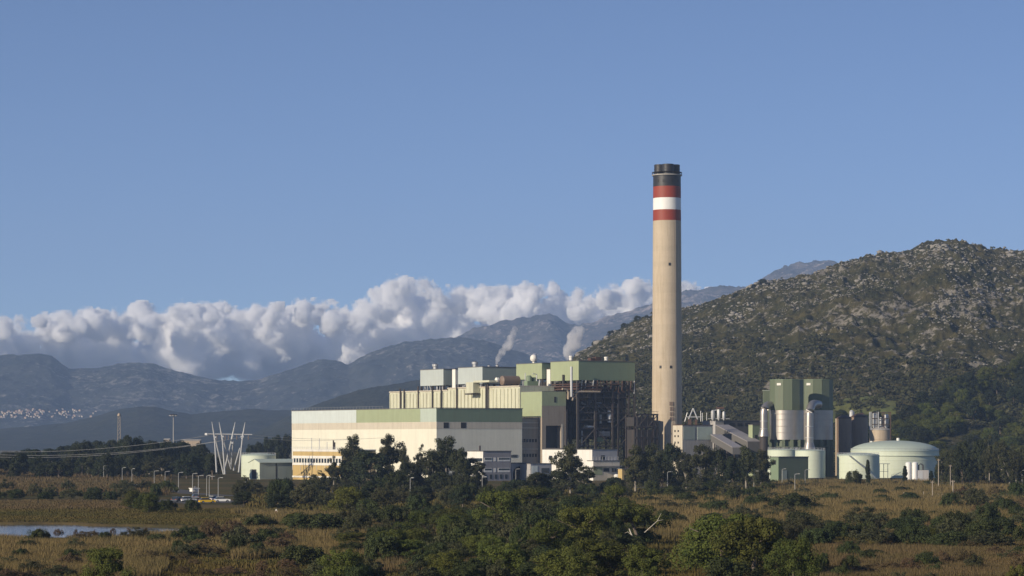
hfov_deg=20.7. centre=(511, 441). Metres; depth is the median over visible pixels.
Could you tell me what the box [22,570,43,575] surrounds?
dry shrub
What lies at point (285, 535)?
dry shrub
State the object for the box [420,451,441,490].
gum tree
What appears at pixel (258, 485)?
tamarisk shrub
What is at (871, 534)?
tamarisk shrub
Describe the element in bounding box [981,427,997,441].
pine tree
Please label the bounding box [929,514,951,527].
shrub
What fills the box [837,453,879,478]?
storage tank
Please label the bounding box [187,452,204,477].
broadleaf tree
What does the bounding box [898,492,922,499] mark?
shrub
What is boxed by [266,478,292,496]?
shrub
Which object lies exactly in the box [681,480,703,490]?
tamarisk shrub
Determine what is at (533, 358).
radome
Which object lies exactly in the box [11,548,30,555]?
shrub
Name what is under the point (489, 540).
pine tree
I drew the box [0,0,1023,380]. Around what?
sky
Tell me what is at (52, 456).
broadleaf tree
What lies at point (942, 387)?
pine tree
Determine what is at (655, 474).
broadleaf tree
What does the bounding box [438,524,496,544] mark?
shrub
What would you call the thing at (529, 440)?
heater bay
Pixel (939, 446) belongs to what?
broadleaf tree
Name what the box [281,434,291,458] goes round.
broadleaf tree
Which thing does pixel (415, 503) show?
shrub
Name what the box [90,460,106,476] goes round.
broadleaf tree
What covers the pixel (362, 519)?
tamarisk shrub
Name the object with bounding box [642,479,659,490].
shrub
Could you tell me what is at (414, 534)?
pine tree
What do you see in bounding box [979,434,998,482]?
gum tree
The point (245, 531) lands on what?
tamarisk shrub
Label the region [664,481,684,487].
shrub
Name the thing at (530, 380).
cooling skid
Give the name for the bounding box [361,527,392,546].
shrub
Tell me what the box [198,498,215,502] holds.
parked car
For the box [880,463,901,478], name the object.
access stair
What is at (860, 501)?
shrub
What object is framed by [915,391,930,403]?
broadleaf tree
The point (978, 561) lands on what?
tamarisk shrub
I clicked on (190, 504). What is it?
shrub
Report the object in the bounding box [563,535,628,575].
pine tree
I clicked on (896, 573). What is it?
tamarisk shrub
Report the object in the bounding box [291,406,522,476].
turbine hall
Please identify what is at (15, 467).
gum tree
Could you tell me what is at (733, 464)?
broadleaf tree
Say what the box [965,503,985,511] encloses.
dry shrub
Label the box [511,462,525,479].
loading hall
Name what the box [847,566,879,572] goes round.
dry shrub
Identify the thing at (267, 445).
broadleaf tree
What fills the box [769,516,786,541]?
shrub
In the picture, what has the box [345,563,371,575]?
shrub
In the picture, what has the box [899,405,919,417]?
broadleaf tree
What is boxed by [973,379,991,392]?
pine tree
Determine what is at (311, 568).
tamarisk shrub
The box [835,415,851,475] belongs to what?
silo
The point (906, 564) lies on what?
dry shrub
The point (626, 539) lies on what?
shrub
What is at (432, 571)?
tamarisk shrub
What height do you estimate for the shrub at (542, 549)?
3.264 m
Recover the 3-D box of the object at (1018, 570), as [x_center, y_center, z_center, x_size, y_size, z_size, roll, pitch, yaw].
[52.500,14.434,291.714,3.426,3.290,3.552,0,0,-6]
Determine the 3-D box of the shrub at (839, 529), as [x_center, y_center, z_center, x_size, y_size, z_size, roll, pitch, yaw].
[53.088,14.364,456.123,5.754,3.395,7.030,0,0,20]
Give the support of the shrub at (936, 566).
on the ground at (229, 479)
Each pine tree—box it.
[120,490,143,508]
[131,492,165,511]
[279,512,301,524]
[312,548,371,575]
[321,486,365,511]
[334,531,368,543]
[371,529,408,552]
[391,539,426,556]
[401,529,433,542]
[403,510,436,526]
[424,549,465,574]
[435,514,474,534]
[458,532,495,554]
[472,534,506,557]
[477,542,532,572]
[510,485,558,507]
[512,509,524,525]
[524,519,576,552]
[533,544,590,575]
[556,503,610,545]
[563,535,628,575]
[586,500,672,535]
[592,482,635,505]
[621,542,670,575]
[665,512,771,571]
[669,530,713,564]
[707,517,785,575]
[909,414,926,424]
[916,403,932,411]
[917,418,937,435]
[920,423,942,439]
[921,408,938,417]
[927,440,945,446]
[930,414,944,421]
[936,421,959,434]
[937,385,951,397]
[939,420,956,433]
[940,401,956,413]
[941,405,959,416]
[945,411,967,427]
[945,416,964,432]
[954,388,971,403]
[966,430,983,440]
[972,395,985,406]
[972,406,987,418]
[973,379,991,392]
[975,366,995,378]
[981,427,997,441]
[984,404,993,417]
[987,410,1003,421]
[996,366,1015,378]
[1000,422,1019,435]
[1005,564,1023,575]
[1007,357,1023,372]
[1009,435,1022,445]
[1010,445,1020,450]
[1012,425,1023,443]
[1015,353,1023,366]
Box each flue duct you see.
[758,401,772,472]
[803,400,821,448]
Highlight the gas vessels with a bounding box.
[905,462,917,480]
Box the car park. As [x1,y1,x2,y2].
[159,499,255,503]
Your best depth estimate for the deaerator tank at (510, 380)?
1293.25 m
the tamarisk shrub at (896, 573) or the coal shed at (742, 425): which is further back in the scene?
the coal shed at (742, 425)
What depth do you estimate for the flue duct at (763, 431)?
1252.59 m
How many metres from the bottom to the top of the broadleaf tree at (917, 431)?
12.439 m
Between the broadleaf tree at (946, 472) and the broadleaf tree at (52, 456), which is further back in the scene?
the broadleaf tree at (52, 456)
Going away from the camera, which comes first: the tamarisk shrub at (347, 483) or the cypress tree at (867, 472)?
the tamarisk shrub at (347, 483)
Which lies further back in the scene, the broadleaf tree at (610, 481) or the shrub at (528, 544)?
the broadleaf tree at (610, 481)
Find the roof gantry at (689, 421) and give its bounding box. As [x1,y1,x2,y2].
[685,408,702,424]
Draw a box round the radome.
[530,354,536,362]
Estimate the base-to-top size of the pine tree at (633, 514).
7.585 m
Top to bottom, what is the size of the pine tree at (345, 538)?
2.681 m
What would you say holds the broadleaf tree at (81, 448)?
on the ground at (229, 479)
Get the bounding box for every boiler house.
[420,369,496,390]
[458,366,524,386]
[516,363,584,448]
[551,360,635,467]
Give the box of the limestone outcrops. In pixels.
[575,240,1023,412]
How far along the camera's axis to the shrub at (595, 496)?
738.00 m
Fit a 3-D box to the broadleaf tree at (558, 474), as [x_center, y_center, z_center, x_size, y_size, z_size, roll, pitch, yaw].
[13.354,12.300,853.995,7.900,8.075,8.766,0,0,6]
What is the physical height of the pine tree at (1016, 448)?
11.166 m
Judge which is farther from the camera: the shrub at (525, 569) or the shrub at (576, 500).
the shrub at (576, 500)
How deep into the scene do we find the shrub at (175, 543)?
400.30 m
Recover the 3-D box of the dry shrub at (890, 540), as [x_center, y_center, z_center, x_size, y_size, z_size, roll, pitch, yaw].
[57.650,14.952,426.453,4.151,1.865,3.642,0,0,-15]
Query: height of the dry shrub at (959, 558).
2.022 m
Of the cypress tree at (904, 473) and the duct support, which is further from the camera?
the duct support
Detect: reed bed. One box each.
[0,468,172,495]
[0,499,127,509]
[0,529,168,575]
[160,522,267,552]
[229,505,383,560]
[359,511,632,573]
[630,493,771,539]
[756,477,1023,530]
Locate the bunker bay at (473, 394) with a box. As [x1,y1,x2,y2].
[389,380,553,408]
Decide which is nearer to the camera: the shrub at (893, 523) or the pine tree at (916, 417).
the shrub at (893, 523)
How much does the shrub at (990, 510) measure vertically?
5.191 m
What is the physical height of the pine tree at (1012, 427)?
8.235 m
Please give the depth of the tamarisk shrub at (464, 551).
362.73 m
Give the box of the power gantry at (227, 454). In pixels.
[205,423,251,473]
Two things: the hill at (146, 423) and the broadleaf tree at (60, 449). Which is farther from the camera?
the hill at (146, 423)
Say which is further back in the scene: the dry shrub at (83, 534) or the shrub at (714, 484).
the shrub at (714, 484)
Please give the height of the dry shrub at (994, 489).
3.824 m
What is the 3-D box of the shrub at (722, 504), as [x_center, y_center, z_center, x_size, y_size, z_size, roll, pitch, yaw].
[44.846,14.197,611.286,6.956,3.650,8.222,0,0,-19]
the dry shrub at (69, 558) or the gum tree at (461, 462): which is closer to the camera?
the dry shrub at (69, 558)
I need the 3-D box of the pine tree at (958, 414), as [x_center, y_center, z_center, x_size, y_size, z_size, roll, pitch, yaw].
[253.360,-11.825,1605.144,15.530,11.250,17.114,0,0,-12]
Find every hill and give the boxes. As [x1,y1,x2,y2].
[0,406,291,449]
[202,380,546,451]
[556,238,1023,468]
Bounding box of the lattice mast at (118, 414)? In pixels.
[117,413,120,439]
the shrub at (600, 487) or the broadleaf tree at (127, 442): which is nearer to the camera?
the shrub at (600, 487)
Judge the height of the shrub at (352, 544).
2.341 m
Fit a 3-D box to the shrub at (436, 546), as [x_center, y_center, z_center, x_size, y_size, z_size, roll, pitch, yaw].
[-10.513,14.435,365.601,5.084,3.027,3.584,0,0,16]
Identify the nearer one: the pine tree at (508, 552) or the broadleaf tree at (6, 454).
the pine tree at (508, 552)
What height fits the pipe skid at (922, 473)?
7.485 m
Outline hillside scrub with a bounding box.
[545,239,1023,471]
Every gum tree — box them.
[0,458,9,474]
[6,462,24,476]
[59,457,75,476]
[63,453,77,471]
[81,454,102,474]
[140,461,158,477]
[149,455,173,475]
[323,455,343,486]
[337,434,363,478]
[375,433,406,475]
[398,444,411,484]
[413,443,425,485]
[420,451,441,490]
[422,435,463,488]
[447,447,470,482]
[465,457,487,486]
[525,472,548,486]
[548,444,583,493]
[568,465,597,492]
[622,444,656,490]
[639,443,664,484]
[673,452,697,487]
[689,443,716,484]
[737,444,759,488]
[753,449,775,485]
[934,454,947,482]
[940,444,949,473]
[945,448,960,483]
[963,456,978,483]
[977,458,994,481]
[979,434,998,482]
[992,447,1008,483]
[994,439,1014,474]
[998,450,1022,484]
[1005,450,1023,483]
[1018,446,1023,483]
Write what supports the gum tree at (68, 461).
on the ground at (229, 479)
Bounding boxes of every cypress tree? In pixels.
[865,460,870,482]
[902,466,907,480]
[929,471,933,479]
[934,465,937,480]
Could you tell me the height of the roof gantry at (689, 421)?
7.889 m
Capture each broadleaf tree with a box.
[0,451,14,468]
[1,458,10,470]
[5,452,29,475]
[29,456,46,473]
[35,461,52,476]
[42,448,59,469]
[47,461,72,477]
[51,445,70,460]
[63,448,68,460]
[67,441,79,470]
[70,443,89,467]
[73,456,86,473]
[78,440,93,458]
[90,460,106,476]
[92,440,101,456]
[94,442,114,466]
[97,453,115,476]
[106,439,117,456]
[108,457,125,475]
[114,439,124,465]
[115,452,134,475]
[121,434,142,465]
[122,454,141,476]
[132,436,148,457]
[141,440,166,472]
[159,440,173,459]
[165,459,188,477]
[167,440,178,460]
[173,453,198,477]
[174,440,190,458]
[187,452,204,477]
[189,447,205,476]
[195,442,209,454]
[196,461,216,477]
[203,453,226,479]
[232,491,254,505]
[246,444,253,453]
[253,442,264,452]
[261,437,273,453]
[266,494,296,509]
[269,435,282,458]
[275,442,288,458]
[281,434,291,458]
[334,460,353,483]
[347,450,392,484]
[349,491,380,505]
[360,480,391,499]
[395,462,425,486]
[406,485,437,501]
[422,472,453,492]
[447,486,473,506]
[475,484,494,498]
[505,480,531,491]
[527,472,552,487]
[547,470,568,489]
[603,477,626,486]
[648,462,677,486]
[660,443,684,482]
[708,448,728,487]
[724,456,747,486]
[757,278,768,285]
[836,410,848,416]
[868,411,881,421]
[889,414,901,426]
[897,427,913,438]
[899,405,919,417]
[909,427,927,443]
[914,427,933,442]
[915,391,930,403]
[916,401,935,407]
[927,396,943,407]
[932,444,943,448]
[933,390,949,402]
[938,397,954,403]
[944,456,959,480]
[948,383,962,399]
[951,440,973,485]
[954,386,976,397]
[954,402,967,413]
[956,371,976,386]
[963,399,980,419]
[970,438,985,483]
[971,408,985,419]
[983,389,997,404]
[987,435,1002,445]
[990,418,1009,433]
[990,466,1007,480]
[991,380,1005,394]
[1001,414,1018,426]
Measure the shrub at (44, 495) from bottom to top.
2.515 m
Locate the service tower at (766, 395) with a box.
[762,390,769,447]
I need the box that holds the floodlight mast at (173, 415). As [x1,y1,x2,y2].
[169,414,177,442]
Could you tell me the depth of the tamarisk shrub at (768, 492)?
739.16 m
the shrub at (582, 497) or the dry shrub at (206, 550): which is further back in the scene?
the shrub at (582, 497)
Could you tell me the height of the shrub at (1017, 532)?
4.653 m
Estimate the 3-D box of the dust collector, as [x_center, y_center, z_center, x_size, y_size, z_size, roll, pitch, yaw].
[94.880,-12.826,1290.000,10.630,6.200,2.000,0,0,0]
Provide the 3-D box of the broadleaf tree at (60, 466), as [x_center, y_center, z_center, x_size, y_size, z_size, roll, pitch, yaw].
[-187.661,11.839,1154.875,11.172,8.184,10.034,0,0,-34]
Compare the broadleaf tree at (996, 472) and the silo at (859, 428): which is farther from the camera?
the silo at (859, 428)
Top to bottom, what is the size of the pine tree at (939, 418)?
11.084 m
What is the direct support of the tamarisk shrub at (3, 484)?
on the ground at (229, 479)
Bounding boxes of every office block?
[292,438,375,479]
[467,446,510,480]
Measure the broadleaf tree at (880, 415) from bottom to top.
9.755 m
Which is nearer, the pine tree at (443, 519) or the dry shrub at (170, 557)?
the dry shrub at (170, 557)
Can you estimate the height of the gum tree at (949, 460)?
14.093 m
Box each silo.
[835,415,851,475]
[849,410,867,447]
[869,412,890,441]
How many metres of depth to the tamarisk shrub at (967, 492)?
679.96 m
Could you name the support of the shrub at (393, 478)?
on the ground at (229, 479)
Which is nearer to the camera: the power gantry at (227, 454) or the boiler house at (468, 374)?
the power gantry at (227, 454)
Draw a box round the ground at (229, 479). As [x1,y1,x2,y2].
[0,450,1011,575]
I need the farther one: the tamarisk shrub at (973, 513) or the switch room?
the switch room
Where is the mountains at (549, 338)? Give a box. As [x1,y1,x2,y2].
[457,260,843,362]
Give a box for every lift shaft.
[452,368,460,387]
[547,368,555,385]
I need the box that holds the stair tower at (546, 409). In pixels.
[521,391,565,462]
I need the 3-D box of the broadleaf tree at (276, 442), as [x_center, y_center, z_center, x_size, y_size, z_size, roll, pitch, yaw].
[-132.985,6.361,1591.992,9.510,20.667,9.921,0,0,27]
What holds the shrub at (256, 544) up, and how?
on the ground at (229, 479)
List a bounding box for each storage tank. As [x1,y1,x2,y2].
[241,453,275,476]
[767,447,797,474]
[795,448,826,478]
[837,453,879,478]
[850,438,938,477]
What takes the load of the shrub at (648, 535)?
on the ground at (229, 479)
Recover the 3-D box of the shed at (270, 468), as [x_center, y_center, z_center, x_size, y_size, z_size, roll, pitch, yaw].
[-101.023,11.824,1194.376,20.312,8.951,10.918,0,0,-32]
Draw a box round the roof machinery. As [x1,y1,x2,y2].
[588,355,600,360]
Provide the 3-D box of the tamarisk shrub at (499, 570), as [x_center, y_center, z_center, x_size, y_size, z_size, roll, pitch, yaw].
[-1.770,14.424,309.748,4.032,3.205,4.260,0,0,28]
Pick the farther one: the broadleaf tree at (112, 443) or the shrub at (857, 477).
the broadleaf tree at (112, 443)
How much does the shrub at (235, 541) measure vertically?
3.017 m
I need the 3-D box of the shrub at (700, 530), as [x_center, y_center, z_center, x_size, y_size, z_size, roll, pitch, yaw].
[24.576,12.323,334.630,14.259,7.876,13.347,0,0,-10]
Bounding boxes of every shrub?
[0,479,13,488]
[0,568,24,575]
[1,489,26,498]
[2,556,19,562]
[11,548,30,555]
[16,539,39,545]
[18,559,48,572]
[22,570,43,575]
[24,528,50,538]
[26,483,42,494]
[37,491,55,499]
[39,565,74,574]
[42,484,58,494]
[54,553,82,563]
[58,486,83,498]
[58,548,83,557]
[60,478,75,488]
[65,537,85,547]
[72,531,98,537]
[83,489,105,500]
[87,486,102,495]
[98,530,111,537]
[102,490,120,499]
[109,479,137,488]
[112,484,135,496]
[120,527,149,537]
[136,479,152,488]
[137,549,157,557]
[147,533,169,541]
[150,483,161,496]
[157,480,178,491]
[158,553,176,560]
[159,498,177,510]
[170,524,200,539]
[171,540,183,549]
[172,539,201,555]
[175,566,191,574]
[176,551,191,560]
[182,532,212,541]
[185,499,201,510]
[190,538,213,551]
[194,546,225,556]
[197,568,214,575]
[200,519,223,536]
[206,551,219,558]
[212,566,247,574]
[218,519,242,535]
[221,527,258,545]
[226,524,249,535]
[226,534,246,552]
[230,475,253,496]
[231,480,267,493]
[241,513,279,525]
[243,546,274,558]
[249,526,275,537]
[249,541,265,550]
[249,571,266,575]
[250,528,283,544]
[254,559,270,572]
[263,479,287,502]
[264,537,290,547]
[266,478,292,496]
[266,525,296,534]
[267,477,294,489]
[275,531,297,540]
[275,558,299,567]
[275,566,303,575]
[279,544,326,566]
[282,511,355,530]
[289,481,318,505]
[301,557,349,575]
[302,470,332,491]
[309,479,325,495]
[312,489,333,505]
[330,541,363,550]
[331,524,362,539]
[332,478,361,491]
[332,484,356,498]
[335,502,358,518]
[343,504,373,530]
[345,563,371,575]
[354,556,383,570]
[356,498,379,511]
[358,508,380,519]
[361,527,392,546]
[364,518,390,530]
[364,532,403,560]
[364,565,385,575]
[369,478,392,492]
[370,482,398,506]
[371,505,404,523]
[378,504,409,519]
[383,469,419,492]
[392,486,410,501]
[396,551,442,570]
[399,560,441,575]
[404,494,432,511]
[415,541,447,559]
[418,535,463,549]
[420,503,444,518]
[424,534,435,541]
[434,485,454,505]
[438,516,470,535]
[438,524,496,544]
[438,542,473,560]
[442,564,480,575]
[448,482,478,499]
[450,558,497,575]
[466,507,485,522]
[470,469,487,491]
[470,519,509,542]
[474,501,515,509]
[475,517,490,526]
[478,558,513,575]
[481,512,516,533]
[495,479,520,490]
[496,518,525,542]
[508,525,528,543]
[511,561,548,575]
[512,499,555,526]
[515,541,551,553]
[517,509,560,530]
[518,538,539,556]
[530,544,560,565]
[552,495,588,511]
[561,494,592,500]
[569,521,616,537]
[576,482,600,494]
[585,493,605,500]
[594,529,618,543]
[597,481,605,492]
[607,518,626,538]
[614,534,646,549]
[616,526,661,544]
[617,483,633,495]
[624,514,652,529]
[632,496,664,500]
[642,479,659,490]
[646,486,658,495]
[649,500,682,507]
[655,509,688,521]
[657,486,690,493]
[662,485,678,496]
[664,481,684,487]
[670,491,696,502]
[679,500,701,508]
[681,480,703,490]
[694,490,723,498]
[698,480,724,491]
[698,498,734,511]
[698,513,721,521]
[699,557,763,575]
[703,496,714,501]
[720,481,743,494]
[723,488,740,499]
[728,503,753,514]
[741,486,764,495]
[743,493,770,504]
[743,512,762,522]
[752,504,773,512]
[756,481,777,489]
[758,489,776,496]
[760,492,827,508]
[761,510,777,515]
[762,535,822,575]
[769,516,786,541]
[772,503,798,512]
[777,510,830,529]
[783,517,823,538]
[785,509,822,521]
[793,486,812,493]
[795,506,813,509]
[798,527,835,544]
[814,492,842,499]
[816,552,829,567]
[824,519,857,537]
[831,565,851,574]
[835,540,861,555]
[837,540,861,544]
[837,554,861,567]
[841,506,880,522]
[843,499,869,505]
[845,469,864,483]
[845,505,889,530]
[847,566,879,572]
[848,522,893,544]
[855,520,874,533]
[857,550,875,558]
[863,562,886,567]
[867,549,886,554]
[872,494,888,498]
[873,488,888,493]
[876,561,899,568]
[880,537,902,544]
[881,518,922,530]
[885,522,933,544]
[889,515,928,526]
[890,571,905,575]
[892,486,914,490]
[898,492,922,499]
[899,507,930,523]
[899,556,919,568]
[908,553,942,565]
[915,550,933,555]
[922,480,937,483]
[924,572,938,575]
[927,564,943,570]
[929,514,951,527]
[930,509,971,531]
[930,529,967,546]
[933,550,952,562]
[935,516,965,532]
[937,491,963,508]
[951,486,978,495]
[951,548,977,561]
[956,482,984,501]
[957,540,979,546]
[962,517,1005,539]
[963,553,986,567]
[964,487,992,506]
[964,530,1015,546]
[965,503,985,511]
[966,504,983,517]
[975,502,1000,520]
[981,515,1016,535]
[985,485,1007,496]
[986,546,1006,552]
[989,493,1002,502]
[993,497,1009,507]
[997,550,1020,556]
[998,496,1020,510]
[999,480,1023,496]
[1001,505,1023,516]
[1006,555,1023,566]
[1007,510,1023,525]
[1012,521,1023,542]
[1012,546,1023,552]
[1014,498,1023,505]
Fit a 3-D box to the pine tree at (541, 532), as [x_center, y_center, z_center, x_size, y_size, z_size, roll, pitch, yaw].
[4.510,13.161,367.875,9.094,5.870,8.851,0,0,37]
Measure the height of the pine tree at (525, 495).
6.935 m
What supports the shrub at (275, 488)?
on the ground at (229, 479)
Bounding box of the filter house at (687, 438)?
[673,425,712,476]
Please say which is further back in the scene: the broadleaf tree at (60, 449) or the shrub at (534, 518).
the broadleaf tree at (60, 449)
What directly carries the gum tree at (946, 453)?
on the ground at (229, 479)
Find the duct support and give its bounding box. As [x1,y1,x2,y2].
[625,411,657,473]
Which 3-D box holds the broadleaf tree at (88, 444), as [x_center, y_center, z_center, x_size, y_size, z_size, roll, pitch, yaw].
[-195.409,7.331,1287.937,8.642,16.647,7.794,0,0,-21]
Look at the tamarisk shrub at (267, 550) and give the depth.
374.60 m
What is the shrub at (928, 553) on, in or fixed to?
on the ground at (229, 479)
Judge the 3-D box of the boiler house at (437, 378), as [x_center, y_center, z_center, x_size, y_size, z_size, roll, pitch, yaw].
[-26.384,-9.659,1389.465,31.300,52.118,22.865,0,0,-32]
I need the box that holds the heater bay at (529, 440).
[522,417,538,462]
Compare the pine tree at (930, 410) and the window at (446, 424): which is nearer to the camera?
the window at (446, 424)
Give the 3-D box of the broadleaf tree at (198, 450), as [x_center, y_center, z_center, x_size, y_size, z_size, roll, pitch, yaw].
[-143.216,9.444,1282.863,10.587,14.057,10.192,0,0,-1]
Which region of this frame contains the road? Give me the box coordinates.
[171,485,756,496]
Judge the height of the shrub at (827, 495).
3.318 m
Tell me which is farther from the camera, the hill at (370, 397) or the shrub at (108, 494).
the hill at (370, 397)
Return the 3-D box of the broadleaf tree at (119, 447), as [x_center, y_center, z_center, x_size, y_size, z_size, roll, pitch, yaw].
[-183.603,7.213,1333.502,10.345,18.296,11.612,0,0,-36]
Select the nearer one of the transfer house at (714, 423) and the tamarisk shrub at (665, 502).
the tamarisk shrub at (665, 502)
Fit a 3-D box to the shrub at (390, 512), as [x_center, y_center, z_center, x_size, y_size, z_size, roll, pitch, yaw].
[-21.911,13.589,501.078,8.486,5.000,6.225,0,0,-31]
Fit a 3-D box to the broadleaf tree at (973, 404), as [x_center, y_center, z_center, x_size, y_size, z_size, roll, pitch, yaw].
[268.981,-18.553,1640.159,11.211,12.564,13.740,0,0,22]
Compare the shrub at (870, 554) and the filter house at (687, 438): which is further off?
the filter house at (687, 438)
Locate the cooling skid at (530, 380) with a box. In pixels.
[524,373,537,385]
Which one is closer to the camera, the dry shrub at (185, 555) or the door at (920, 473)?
the dry shrub at (185, 555)
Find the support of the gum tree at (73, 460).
on the ground at (229, 479)
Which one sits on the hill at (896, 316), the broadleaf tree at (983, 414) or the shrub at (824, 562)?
the broadleaf tree at (983, 414)
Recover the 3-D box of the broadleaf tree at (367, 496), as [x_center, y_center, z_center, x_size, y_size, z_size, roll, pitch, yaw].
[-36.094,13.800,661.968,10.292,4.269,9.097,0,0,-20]
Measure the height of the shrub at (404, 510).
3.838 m
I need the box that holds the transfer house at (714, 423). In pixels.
[703,420,723,475]
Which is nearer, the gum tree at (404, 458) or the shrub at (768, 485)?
the shrub at (768, 485)
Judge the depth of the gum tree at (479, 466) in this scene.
896.75 m
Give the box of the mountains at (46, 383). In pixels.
[0,337,547,428]
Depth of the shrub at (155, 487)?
803.84 m
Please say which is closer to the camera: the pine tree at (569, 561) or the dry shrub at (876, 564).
the pine tree at (569, 561)
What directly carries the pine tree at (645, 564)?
on the ground at (229, 479)
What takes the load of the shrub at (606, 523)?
on the ground at (229, 479)
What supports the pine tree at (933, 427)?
on the hill at (896, 316)
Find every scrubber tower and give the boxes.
[769,379,803,449]
[803,379,833,476]
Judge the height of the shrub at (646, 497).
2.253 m
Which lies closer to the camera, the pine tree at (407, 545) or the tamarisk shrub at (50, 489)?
the pine tree at (407, 545)
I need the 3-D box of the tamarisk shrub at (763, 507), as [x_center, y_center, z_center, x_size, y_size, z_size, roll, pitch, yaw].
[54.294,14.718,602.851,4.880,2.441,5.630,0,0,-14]
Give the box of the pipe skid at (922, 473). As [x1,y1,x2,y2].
[918,463,928,480]
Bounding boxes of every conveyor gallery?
[710,434,741,474]
[716,425,759,474]
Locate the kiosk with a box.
[189,486,199,491]
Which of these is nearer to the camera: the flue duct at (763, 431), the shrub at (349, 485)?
the shrub at (349, 485)
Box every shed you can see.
[248,459,292,478]
[724,420,759,460]
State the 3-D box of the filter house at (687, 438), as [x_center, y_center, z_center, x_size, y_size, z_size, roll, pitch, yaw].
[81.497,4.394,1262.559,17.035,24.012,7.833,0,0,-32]
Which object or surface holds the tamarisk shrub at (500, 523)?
on the ground at (229, 479)
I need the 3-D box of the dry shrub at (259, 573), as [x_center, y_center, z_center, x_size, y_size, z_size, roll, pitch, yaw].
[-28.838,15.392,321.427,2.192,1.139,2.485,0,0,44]
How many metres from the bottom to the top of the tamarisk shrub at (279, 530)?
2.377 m
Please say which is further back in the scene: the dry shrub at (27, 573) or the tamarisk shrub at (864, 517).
the tamarisk shrub at (864, 517)
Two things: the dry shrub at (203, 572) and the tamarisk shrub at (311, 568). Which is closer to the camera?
the tamarisk shrub at (311, 568)
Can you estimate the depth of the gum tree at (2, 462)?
1159.37 m
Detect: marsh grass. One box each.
[0,507,253,524]
[64,549,478,575]
[245,486,749,510]
[474,536,707,575]
[703,534,1023,575]
[708,478,1023,541]
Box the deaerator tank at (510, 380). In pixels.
[495,376,520,385]
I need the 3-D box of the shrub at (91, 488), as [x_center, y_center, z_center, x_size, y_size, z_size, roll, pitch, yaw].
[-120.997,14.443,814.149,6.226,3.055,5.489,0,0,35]
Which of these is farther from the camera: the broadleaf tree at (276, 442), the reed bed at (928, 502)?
the broadleaf tree at (276, 442)
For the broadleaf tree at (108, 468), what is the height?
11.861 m
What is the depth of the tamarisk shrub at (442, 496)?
677.51 m
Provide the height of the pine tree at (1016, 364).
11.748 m
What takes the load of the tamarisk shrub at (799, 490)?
on the ground at (229, 479)
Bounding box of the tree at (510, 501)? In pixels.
[471,486,522,524]
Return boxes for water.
[0,524,179,537]
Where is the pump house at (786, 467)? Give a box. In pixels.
[770,456,808,480]
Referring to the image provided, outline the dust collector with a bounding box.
[706,407,729,419]
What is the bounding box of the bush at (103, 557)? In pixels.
[80,545,136,575]
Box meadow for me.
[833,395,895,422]
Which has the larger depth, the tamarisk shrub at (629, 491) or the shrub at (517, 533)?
the tamarisk shrub at (629, 491)
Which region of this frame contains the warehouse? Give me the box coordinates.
[182,439,201,445]
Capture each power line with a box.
[28,437,240,457]
[28,439,229,455]
[42,435,208,451]
[246,437,329,440]
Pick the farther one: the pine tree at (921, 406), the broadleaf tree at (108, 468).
the pine tree at (921, 406)
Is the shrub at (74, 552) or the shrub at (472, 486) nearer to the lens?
the shrub at (74, 552)
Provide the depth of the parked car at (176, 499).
735.58 m
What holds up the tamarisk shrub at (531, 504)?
on the ground at (229, 479)
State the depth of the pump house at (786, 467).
1153.54 m
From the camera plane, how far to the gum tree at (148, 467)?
1162.17 m
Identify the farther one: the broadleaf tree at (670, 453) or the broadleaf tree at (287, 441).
the broadleaf tree at (287, 441)
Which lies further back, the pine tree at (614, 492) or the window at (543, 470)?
the window at (543, 470)
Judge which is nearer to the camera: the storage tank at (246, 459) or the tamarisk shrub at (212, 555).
the tamarisk shrub at (212, 555)
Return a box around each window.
[444,422,448,427]
[461,422,465,427]
[541,468,548,472]
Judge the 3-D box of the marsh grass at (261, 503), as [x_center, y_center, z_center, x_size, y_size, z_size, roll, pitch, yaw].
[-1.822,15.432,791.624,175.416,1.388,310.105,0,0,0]
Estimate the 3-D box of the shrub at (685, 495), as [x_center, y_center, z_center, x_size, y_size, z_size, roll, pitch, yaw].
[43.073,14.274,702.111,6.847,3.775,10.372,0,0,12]
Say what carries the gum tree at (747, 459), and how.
on the ground at (229, 479)
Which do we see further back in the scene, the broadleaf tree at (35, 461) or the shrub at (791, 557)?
the broadleaf tree at (35, 461)
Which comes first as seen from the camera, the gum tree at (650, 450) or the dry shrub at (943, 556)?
the dry shrub at (943, 556)
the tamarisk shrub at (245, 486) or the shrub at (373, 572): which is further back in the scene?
the tamarisk shrub at (245, 486)
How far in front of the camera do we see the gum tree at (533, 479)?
812.25 m
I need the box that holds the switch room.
[748,424,759,476]
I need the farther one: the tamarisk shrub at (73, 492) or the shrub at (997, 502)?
the tamarisk shrub at (73, 492)
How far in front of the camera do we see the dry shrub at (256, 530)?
423.13 m
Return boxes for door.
[252,469,255,478]
[532,466,537,473]
[782,470,786,480]
[918,471,922,479]
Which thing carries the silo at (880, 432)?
on the ground at (229, 479)
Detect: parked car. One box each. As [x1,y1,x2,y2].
[171,497,181,501]
[180,496,196,501]
[191,494,198,498]
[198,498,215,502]
[214,497,230,501]
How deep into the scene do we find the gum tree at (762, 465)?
945.28 m
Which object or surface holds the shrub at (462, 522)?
on the ground at (229, 479)
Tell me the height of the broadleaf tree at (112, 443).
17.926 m
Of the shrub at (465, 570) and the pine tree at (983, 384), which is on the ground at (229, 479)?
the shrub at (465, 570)
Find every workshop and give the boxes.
[520,463,551,479]
[542,449,617,478]
[587,460,620,480]
[617,468,633,480]
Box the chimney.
[652,164,681,460]
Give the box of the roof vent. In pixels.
[472,361,477,366]
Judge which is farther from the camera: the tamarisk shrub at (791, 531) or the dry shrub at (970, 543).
the tamarisk shrub at (791, 531)

